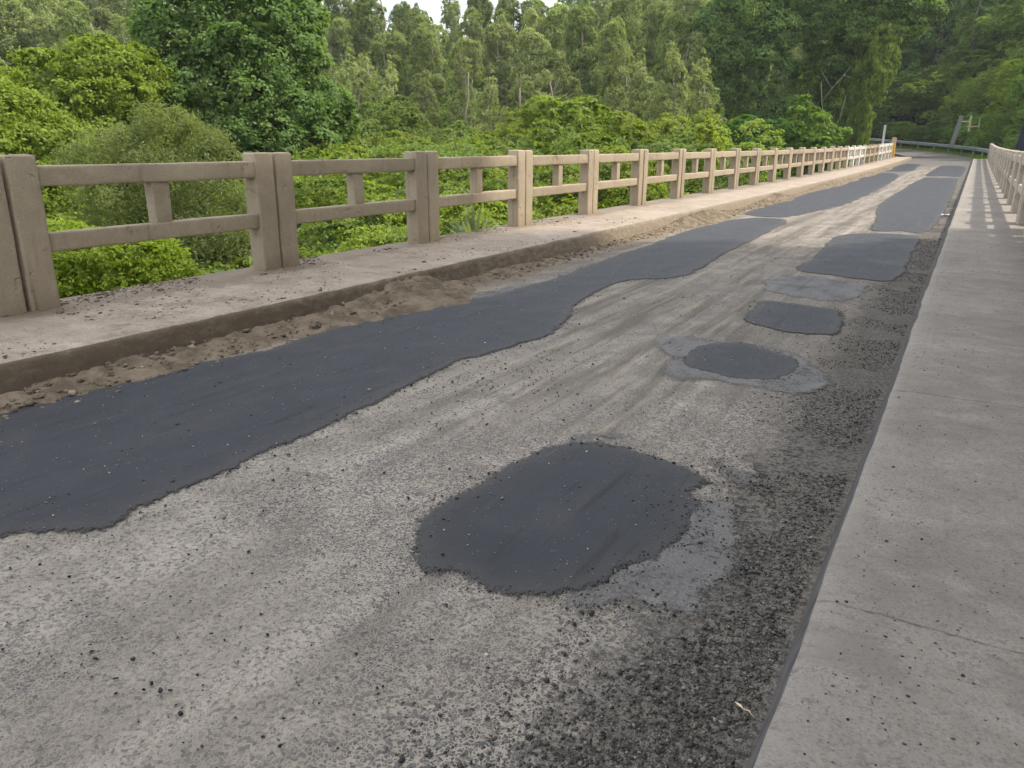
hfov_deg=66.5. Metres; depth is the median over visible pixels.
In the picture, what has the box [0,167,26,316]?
railing panel
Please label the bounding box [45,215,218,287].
leafy shrub
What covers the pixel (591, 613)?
loose gravel
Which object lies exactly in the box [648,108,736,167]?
leafy shrub
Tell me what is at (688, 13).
eucalyptus
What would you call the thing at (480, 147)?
leafy shrub
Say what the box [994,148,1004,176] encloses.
railing panel
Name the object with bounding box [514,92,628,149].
bush
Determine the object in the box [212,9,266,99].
eucalyptus
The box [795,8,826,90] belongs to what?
eucalyptus
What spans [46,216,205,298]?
leafy shrub
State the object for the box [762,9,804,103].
eucalyptus
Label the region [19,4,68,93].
eucalyptus
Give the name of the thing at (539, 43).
eucalyptus
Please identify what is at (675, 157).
railing panel
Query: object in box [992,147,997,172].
railing panel
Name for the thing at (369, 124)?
leafy shrub
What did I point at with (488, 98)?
eucalyptus
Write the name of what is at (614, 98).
eucalyptus
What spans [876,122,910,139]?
leafy shrub
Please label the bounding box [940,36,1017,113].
leafy shrub
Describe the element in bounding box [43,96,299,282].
feathery bush
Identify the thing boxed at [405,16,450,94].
eucalyptus
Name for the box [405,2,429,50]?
eucalyptus
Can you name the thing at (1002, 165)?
railing panel
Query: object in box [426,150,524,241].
railing panel
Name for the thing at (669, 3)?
forest tree
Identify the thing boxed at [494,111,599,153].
leafy shrub
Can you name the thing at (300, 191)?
leafy shrub
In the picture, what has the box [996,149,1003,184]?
railing panel
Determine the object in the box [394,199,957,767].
loose gravel
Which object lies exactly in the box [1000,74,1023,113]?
forest tree
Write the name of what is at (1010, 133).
leafy shrub
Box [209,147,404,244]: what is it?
leafy shrub
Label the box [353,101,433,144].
leafy shrub
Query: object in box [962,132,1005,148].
leafy shrub
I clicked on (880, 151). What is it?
railing panel
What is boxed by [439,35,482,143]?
eucalyptus
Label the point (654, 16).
eucalyptus
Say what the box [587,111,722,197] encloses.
leafy shrub
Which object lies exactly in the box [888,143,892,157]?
railing panel
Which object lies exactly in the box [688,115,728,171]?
bush
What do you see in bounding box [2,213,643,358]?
soil clods
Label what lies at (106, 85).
vine covered tree
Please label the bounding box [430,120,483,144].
leafy shrub
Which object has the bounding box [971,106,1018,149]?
leafy shrub
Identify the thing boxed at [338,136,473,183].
leafy shrub
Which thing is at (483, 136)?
leafy shrub
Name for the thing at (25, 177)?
railing panel
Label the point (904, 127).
leafy shrub
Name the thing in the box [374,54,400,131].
eucalyptus
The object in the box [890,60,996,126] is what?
tree
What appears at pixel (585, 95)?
leafy shrub
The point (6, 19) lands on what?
eucalyptus
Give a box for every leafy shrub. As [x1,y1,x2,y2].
[0,63,133,250]
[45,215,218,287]
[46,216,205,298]
[64,247,251,292]
[94,100,220,161]
[126,230,246,278]
[188,81,267,144]
[188,218,406,275]
[193,175,381,255]
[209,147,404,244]
[247,143,485,253]
[259,117,361,146]
[267,128,381,180]
[300,139,412,175]
[301,137,418,234]
[302,62,349,77]
[310,167,537,253]
[313,119,399,154]
[317,180,537,252]
[336,75,394,124]
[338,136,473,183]
[343,129,435,156]
[350,94,426,144]
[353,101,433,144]
[362,135,557,223]
[371,95,437,136]
[390,168,577,225]
[391,137,490,157]
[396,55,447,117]
[426,87,490,137]
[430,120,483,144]
[437,64,486,126]
[443,51,455,120]
[444,132,559,169]
[445,137,523,172]
[456,154,603,219]
[470,101,530,136]
[472,125,539,154]
[488,111,544,148]
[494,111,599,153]
[498,147,628,213]
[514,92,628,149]
[518,119,631,198]
[533,149,621,204]
[542,77,590,107]
[542,93,609,113]
[556,105,622,139]
[568,136,717,198]
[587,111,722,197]
[588,87,655,124]
[593,144,692,208]
[617,115,698,144]
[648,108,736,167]
[655,132,781,193]
[661,91,724,133]
[680,118,785,188]
[862,112,897,138]
[865,68,937,130]
[869,107,888,129]
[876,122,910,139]
[887,121,925,145]
[902,126,942,146]
[903,50,974,111]
[922,110,967,143]
[937,124,977,145]
[939,118,984,151]
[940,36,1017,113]
[957,112,1007,151]
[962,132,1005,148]
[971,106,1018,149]
[974,32,1016,73]
[990,113,1023,146]
[1000,114,1023,147]
[1001,135,1023,150]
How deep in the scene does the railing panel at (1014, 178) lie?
17.86 m
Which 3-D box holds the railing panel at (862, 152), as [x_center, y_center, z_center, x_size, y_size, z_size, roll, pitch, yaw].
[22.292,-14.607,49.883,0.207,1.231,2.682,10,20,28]
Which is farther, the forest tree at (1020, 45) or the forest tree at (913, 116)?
the forest tree at (913, 116)
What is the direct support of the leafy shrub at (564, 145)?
on the ground at (873, 135)
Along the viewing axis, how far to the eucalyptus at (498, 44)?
74.09 m
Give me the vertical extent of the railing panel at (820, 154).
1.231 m
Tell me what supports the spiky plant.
on the ground at (873, 135)
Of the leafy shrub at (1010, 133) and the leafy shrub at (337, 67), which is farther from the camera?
the leafy shrub at (337, 67)
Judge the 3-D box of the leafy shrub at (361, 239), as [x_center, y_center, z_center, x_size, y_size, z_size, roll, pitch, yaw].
[-2.392,-0.474,18.578,7.525,8.460,6.077,10,20,29]
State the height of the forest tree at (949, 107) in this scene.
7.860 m
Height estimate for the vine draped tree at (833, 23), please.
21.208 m
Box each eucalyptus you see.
[0,0,43,82]
[0,3,13,48]
[0,57,9,72]
[18,0,63,48]
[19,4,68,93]
[47,0,81,31]
[50,0,99,98]
[76,0,129,72]
[108,13,132,66]
[109,0,127,38]
[122,0,177,52]
[169,1,191,41]
[181,0,221,103]
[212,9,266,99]
[287,0,342,65]
[308,34,340,84]
[309,49,337,108]
[323,0,354,68]
[326,17,356,85]
[330,47,365,109]
[338,0,401,82]
[340,0,379,67]
[351,51,384,103]
[351,72,380,126]
[370,24,414,121]
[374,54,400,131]
[388,1,414,84]
[401,65,440,133]
[403,13,432,92]
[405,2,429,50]
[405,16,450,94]
[409,27,448,133]
[439,0,463,73]
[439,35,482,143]
[442,17,459,73]
[450,6,494,126]
[452,36,488,128]
[461,0,494,68]
[472,70,508,139]
[482,15,519,109]
[483,8,517,124]
[492,0,524,66]
[497,57,537,145]
[510,25,561,108]
[513,0,550,65]
[513,7,551,95]
[534,3,575,89]
[544,2,571,87]
[546,51,584,116]
[555,0,600,100]
[588,16,631,112]
[592,0,612,61]
[596,0,642,99]
[597,29,631,131]
[612,0,646,91]
[622,43,661,138]
[630,0,661,75]
[634,0,673,89]
[644,10,694,120]
[646,31,691,134]
[661,0,712,83]
[672,49,726,132]
[675,30,714,124]
[706,17,742,108]
[720,1,750,122]
[726,8,771,121]
[747,8,801,96]
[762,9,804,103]
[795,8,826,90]
[811,0,856,103]
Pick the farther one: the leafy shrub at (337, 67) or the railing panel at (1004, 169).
the leafy shrub at (337, 67)
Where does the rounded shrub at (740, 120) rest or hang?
on the ground at (873, 135)
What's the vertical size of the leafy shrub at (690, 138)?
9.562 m
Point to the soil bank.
(422, 296)
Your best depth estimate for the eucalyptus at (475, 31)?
80.32 m
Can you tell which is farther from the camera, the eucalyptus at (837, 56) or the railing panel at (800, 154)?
the eucalyptus at (837, 56)
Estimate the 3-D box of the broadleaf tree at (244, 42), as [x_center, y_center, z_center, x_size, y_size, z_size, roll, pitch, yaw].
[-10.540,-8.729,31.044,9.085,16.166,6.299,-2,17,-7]
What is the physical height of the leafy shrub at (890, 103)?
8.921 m
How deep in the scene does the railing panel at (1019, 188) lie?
15.63 m
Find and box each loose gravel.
[1,229,923,767]
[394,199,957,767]
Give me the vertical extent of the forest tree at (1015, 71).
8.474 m
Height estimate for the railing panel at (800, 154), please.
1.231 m
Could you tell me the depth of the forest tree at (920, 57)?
102.94 m
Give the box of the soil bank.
[0,162,906,413]
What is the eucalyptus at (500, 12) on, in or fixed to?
on the ground at (873, 135)
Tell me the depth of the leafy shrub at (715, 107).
66.56 m
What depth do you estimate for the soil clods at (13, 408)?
5.74 m
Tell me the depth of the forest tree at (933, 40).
101.11 m
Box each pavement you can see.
[0,157,911,394]
[746,159,1023,767]
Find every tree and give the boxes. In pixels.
[1,32,208,242]
[115,0,362,245]
[556,0,588,8]
[588,0,608,9]
[662,0,674,9]
[684,0,822,147]
[756,49,806,118]
[774,94,854,175]
[781,64,852,148]
[785,0,949,162]
[874,11,932,119]
[875,84,901,129]
[880,0,948,124]
[883,0,1001,124]
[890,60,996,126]
[892,79,934,127]
[916,71,984,122]
[924,0,955,103]
[930,0,1018,74]
[938,0,997,114]
[938,67,1002,122]
[952,49,1023,120]
[963,0,1023,58]
[972,0,1023,79]
[982,58,1023,121]
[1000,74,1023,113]
[1004,0,1023,58]
[1004,57,1023,125]
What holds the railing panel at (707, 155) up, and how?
on the pavement at (82, 343)
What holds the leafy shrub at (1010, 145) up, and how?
on the ground at (873, 135)
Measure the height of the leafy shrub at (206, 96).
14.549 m
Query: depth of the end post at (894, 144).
66.82 m
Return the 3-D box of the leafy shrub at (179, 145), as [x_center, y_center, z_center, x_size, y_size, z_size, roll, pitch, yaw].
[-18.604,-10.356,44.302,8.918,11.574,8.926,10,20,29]
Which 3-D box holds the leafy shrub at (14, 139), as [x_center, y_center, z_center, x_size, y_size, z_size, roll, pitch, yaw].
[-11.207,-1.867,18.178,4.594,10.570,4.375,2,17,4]
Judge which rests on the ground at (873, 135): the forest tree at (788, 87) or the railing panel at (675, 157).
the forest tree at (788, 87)
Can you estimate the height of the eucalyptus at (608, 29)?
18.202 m
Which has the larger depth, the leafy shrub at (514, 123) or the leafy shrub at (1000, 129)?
the leafy shrub at (1000, 129)
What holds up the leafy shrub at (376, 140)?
on the ground at (873, 135)
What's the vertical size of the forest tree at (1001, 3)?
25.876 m
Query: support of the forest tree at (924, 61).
on the ground at (873, 135)
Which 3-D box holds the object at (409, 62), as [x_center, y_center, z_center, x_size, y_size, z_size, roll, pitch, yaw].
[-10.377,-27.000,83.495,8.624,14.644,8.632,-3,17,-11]
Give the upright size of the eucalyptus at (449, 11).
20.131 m
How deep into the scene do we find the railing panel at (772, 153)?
27.83 m
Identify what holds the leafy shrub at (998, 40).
on the ground at (873, 135)
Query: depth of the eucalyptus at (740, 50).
95.14 m
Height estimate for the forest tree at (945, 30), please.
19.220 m
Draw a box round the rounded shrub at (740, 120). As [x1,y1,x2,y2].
[714,114,795,178]
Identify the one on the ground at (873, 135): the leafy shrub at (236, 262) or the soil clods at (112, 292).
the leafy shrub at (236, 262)
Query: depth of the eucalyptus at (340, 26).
81.32 m
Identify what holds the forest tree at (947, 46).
on the ground at (873, 135)
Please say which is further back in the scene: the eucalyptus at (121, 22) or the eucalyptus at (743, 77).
the eucalyptus at (743, 77)
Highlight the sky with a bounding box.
[321,0,604,59]
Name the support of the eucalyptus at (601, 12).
on the ground at (873, 135)
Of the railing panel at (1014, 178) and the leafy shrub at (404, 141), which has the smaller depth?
the railing panel at (1014, 178)
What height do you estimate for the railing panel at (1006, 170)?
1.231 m
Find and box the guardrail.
[870,138,988,157]
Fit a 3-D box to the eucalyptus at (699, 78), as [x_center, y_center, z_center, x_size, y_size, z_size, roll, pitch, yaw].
[13.820,-17.871,61.743,6.688,16.049,7.796,9,19,26]
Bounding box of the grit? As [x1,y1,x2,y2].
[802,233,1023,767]
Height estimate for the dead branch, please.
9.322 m
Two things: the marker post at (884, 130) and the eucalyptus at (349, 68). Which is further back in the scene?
the marker post at (884, 130)
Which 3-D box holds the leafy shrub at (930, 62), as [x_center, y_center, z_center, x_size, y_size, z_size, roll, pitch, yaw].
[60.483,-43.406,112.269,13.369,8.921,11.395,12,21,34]
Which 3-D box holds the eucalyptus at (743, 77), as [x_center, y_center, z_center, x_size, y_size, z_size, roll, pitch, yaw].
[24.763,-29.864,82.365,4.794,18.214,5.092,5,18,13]
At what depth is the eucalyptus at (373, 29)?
82.95 m
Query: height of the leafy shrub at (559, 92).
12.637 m
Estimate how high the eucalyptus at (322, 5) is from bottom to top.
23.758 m
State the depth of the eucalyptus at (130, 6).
72.34 m
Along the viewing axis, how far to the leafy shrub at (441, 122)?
68.74 m
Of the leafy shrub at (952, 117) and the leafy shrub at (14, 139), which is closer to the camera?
the leafy shrub at (14, 139)
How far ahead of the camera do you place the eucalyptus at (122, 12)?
88.12 m
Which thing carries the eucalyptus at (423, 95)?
on the ground at (873, 135)
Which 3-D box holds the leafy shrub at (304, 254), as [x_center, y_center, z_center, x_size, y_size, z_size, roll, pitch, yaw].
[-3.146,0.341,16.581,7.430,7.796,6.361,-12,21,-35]
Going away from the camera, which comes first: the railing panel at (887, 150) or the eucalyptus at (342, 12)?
the railing panel at (887, 150)
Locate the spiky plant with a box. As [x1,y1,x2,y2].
[444,204,499,233]
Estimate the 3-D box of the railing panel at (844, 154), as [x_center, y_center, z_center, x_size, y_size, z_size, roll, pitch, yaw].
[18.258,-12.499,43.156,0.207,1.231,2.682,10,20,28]
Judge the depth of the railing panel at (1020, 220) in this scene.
13.54 m
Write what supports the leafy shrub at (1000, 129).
on the ground at (873, 135)
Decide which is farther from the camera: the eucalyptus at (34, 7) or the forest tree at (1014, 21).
the forest tree at (1014, 21)
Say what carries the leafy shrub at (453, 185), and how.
on the ground at (873, 135)
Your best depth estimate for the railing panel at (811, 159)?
34.83 m
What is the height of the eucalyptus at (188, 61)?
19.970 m
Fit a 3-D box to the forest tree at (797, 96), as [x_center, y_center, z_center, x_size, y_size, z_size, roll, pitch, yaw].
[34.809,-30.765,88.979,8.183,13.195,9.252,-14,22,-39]
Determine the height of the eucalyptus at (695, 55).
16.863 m
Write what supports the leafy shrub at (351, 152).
on the ground at (873, 135)
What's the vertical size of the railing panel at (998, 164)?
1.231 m
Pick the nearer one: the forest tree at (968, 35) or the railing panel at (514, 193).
the railing panel at (514, 193)
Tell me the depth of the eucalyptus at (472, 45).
72.73 m
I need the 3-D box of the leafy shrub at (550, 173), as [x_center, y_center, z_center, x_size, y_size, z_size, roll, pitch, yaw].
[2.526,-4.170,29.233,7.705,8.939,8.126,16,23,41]
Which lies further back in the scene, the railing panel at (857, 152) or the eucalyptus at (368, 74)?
the eucalyptus at (368, 74)
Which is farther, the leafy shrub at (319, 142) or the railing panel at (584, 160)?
the leafy shrub at (319, 142)
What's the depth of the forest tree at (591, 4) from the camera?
167.61 m
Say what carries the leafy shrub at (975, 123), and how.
on the ground at (873, 135)
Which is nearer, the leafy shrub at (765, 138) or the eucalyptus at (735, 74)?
the leafy shrub at (765, 138)
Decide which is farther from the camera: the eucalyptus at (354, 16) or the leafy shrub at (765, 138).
the eucalyptus at (354, 16)
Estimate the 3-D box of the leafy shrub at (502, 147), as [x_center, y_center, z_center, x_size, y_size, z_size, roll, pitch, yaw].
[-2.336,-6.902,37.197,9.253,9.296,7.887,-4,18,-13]
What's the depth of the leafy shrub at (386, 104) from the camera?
50.14 m
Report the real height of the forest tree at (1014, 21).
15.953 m
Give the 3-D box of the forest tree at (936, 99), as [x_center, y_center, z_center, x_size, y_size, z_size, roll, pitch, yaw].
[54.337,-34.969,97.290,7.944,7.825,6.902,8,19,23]
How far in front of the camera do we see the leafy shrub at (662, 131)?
51.36 m
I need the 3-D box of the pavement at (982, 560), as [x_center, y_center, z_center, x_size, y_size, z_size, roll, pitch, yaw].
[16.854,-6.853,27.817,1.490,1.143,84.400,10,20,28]
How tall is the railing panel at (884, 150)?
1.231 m
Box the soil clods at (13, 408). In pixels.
[0,195,794,420]
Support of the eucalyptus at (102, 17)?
on the ground at (873, 135)
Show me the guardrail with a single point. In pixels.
(962, 148)
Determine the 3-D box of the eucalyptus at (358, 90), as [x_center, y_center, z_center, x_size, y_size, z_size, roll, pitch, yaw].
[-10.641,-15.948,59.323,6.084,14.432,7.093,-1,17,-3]
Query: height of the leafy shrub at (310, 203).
8.748 m
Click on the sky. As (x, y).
(433, 7)
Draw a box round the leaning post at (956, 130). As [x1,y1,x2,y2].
[949,115,979,146]
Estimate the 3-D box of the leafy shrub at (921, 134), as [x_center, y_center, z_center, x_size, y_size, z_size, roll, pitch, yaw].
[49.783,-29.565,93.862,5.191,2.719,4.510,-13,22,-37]
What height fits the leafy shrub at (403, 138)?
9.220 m
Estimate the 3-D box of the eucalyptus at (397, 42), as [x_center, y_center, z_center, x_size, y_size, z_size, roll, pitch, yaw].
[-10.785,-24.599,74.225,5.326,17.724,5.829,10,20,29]
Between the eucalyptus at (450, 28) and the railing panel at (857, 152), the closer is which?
the railing panel at (857, 152)
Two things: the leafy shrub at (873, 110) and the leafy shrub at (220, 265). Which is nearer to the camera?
the leafy shrub at (220, 265)
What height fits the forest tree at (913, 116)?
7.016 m
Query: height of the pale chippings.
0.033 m
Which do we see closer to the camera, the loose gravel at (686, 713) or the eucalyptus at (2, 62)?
the loose gravel at (686, 713)
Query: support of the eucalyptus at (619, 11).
on the ground at (873, 135)
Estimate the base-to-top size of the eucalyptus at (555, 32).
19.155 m
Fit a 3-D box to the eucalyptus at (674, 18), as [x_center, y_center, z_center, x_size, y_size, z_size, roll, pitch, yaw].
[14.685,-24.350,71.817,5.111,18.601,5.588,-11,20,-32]
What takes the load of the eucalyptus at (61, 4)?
on the ground at (873, 135)
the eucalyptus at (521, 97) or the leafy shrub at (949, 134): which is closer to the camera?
the eucalyptus at (521, 97)
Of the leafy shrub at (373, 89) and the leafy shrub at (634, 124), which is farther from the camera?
the leafy shrub at (373, 89)
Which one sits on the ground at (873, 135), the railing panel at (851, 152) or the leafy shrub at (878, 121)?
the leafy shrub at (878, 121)
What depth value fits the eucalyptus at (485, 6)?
93.09 m
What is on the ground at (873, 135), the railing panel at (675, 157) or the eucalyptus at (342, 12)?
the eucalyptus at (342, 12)
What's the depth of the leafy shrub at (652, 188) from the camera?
27.63 m
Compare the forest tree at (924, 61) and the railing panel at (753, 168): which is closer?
the railing panel at (753, 168)
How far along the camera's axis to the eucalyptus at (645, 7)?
93.27 m
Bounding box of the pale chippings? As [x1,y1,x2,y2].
[1,271,844,735]
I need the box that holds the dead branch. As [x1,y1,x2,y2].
[808,70,850,124]
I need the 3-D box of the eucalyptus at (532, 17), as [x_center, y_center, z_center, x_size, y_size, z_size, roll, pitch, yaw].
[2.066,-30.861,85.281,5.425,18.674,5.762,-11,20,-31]
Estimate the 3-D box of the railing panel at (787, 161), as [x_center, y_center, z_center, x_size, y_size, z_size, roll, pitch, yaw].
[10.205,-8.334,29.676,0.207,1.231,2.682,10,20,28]
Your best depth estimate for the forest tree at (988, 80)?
85.58 m
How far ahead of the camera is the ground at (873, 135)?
99.59 m
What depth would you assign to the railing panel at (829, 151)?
39.36 m
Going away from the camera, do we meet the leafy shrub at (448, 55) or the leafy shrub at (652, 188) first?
the leafy shrub at (652, 188)
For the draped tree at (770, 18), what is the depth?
68.45 m
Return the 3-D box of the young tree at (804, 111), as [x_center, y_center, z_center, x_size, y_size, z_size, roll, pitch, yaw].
[19.989,-13.027,52.749,6.161,12.396,4.403,10,20,28]
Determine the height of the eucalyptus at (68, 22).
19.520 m
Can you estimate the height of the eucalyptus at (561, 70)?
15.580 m
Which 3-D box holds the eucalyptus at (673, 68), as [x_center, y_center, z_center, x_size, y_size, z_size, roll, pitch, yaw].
[11.397,-17.307,59.015,5.659,17.365,6.598,-5,18,-17]
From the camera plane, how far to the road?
3.31 m
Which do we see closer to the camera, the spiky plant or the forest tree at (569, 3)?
the spiky plant
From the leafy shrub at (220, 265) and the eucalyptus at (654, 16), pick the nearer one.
the leafy shrub at (220, 265)
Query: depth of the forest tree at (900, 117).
108.51 m
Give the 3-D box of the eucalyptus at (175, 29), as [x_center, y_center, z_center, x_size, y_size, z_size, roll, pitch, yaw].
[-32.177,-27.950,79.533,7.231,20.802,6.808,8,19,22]
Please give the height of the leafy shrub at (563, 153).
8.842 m
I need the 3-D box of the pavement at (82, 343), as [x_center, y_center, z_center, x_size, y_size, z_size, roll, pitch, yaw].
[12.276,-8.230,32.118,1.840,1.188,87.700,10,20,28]
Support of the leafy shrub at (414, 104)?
on the ground at (873, 135)
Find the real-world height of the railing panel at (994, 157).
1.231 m
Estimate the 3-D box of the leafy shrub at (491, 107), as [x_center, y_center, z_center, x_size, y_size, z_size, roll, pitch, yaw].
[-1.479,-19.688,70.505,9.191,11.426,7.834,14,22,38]
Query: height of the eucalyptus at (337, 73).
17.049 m
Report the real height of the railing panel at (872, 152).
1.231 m
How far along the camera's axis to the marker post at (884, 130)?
69.06 m
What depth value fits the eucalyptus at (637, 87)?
62.64 m
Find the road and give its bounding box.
[0,145,973,767]
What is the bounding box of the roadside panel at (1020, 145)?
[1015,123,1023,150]
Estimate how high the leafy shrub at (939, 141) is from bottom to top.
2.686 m
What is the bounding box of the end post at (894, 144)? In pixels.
[891,138,896,156]
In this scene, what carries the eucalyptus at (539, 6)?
on the ground at (873, 135)
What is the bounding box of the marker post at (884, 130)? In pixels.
[881,125,885,143]
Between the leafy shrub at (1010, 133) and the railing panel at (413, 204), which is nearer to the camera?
the railing panel at (413, 204)
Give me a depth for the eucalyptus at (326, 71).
61.95 m
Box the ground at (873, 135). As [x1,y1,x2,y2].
[647,99,1017,175]
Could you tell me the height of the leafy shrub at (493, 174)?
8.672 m
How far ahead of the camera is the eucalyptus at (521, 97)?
61.34 m
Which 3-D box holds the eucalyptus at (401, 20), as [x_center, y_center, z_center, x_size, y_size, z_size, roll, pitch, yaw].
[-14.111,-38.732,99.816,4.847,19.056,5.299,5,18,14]
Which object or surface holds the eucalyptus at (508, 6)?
on the ground at (873, 135)
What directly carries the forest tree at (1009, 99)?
on the ground at (873, 135)
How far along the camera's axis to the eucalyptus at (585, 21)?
73.38 m
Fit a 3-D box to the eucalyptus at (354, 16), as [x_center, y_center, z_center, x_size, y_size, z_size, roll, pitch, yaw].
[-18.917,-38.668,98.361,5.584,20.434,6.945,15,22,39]
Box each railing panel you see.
[0,152,281,310]
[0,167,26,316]
[270,151,428,266]
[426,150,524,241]
[525,150,593,224]
[588,149,643,213]
[641,149,682,204]
[680,149,713,197]
[709,148,738,192]
[736,148,759,188]
[756,148,776,184]
[774,148,791,181]
[789,147,804,178]
[802,147,815,176]
[813,147,825,174]
[823,147,833,172]
[831,146,841,170]
[839,146,848,168]
[847,146,855,166]
[853,145,860,165]
[859,145,866,163]
[864,145,870,163]
[869,145,875,161]
[873,144,879,160]
[878,144,882,159]
[881,143,886,159]
[885,143,889,157]
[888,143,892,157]
[991,147,1000,170]
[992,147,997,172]
[993,148,998,174]
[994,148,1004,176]
[995,148,1001,180]
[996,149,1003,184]
[998,149,1010,187]
[999,150,1008,191]
[1001,150,1016,192]
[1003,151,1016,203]
[1007,151,1023,211]
[1011,152,1023,222]
[1017,189,1023,237]
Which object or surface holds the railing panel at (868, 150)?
on the pavement at (82, 343)
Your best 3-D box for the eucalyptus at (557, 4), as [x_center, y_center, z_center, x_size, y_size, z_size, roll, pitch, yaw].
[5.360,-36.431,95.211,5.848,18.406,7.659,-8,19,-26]
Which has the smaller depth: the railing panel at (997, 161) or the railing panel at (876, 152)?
the railing panel at (997, 161)
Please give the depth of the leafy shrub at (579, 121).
52.40 m
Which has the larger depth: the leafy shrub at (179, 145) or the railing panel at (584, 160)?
the leafy shrub at (179, 145)
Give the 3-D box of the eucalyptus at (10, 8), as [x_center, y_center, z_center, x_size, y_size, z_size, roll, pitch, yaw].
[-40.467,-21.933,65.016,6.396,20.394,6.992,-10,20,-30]
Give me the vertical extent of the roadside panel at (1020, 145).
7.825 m
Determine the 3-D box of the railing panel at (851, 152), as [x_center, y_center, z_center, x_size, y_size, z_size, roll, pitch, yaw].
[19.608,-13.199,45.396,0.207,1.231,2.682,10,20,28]
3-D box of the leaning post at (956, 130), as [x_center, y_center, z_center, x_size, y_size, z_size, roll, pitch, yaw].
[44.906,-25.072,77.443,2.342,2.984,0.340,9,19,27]
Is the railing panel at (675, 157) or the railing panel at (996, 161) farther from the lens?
the railing panel at (996, 161)
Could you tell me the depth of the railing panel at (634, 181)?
16.18 m
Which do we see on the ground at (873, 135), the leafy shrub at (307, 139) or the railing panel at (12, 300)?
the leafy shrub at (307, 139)
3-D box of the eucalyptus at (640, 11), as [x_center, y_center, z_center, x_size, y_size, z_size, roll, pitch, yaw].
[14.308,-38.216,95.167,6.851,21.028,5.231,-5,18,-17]
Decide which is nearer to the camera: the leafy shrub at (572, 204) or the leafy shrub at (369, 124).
the leafy shrub at (572, 204)
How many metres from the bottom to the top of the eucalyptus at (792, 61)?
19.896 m
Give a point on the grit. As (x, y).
(903, 743)
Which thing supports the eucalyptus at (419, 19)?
on the ground at (873, 135)
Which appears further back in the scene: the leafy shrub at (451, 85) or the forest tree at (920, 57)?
the forest tree at (920, 57)
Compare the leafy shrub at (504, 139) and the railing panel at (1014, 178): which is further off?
the leafy shrub at (504, 139)
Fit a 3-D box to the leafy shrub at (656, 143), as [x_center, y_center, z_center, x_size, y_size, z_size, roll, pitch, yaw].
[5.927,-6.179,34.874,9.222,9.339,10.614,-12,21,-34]
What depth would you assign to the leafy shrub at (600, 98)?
67.71 m
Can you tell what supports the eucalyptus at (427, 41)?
on the ground at (873, 135)
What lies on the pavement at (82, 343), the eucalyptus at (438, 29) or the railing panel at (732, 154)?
the railing panel at (732, 154)
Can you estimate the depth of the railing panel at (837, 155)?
41.64 m

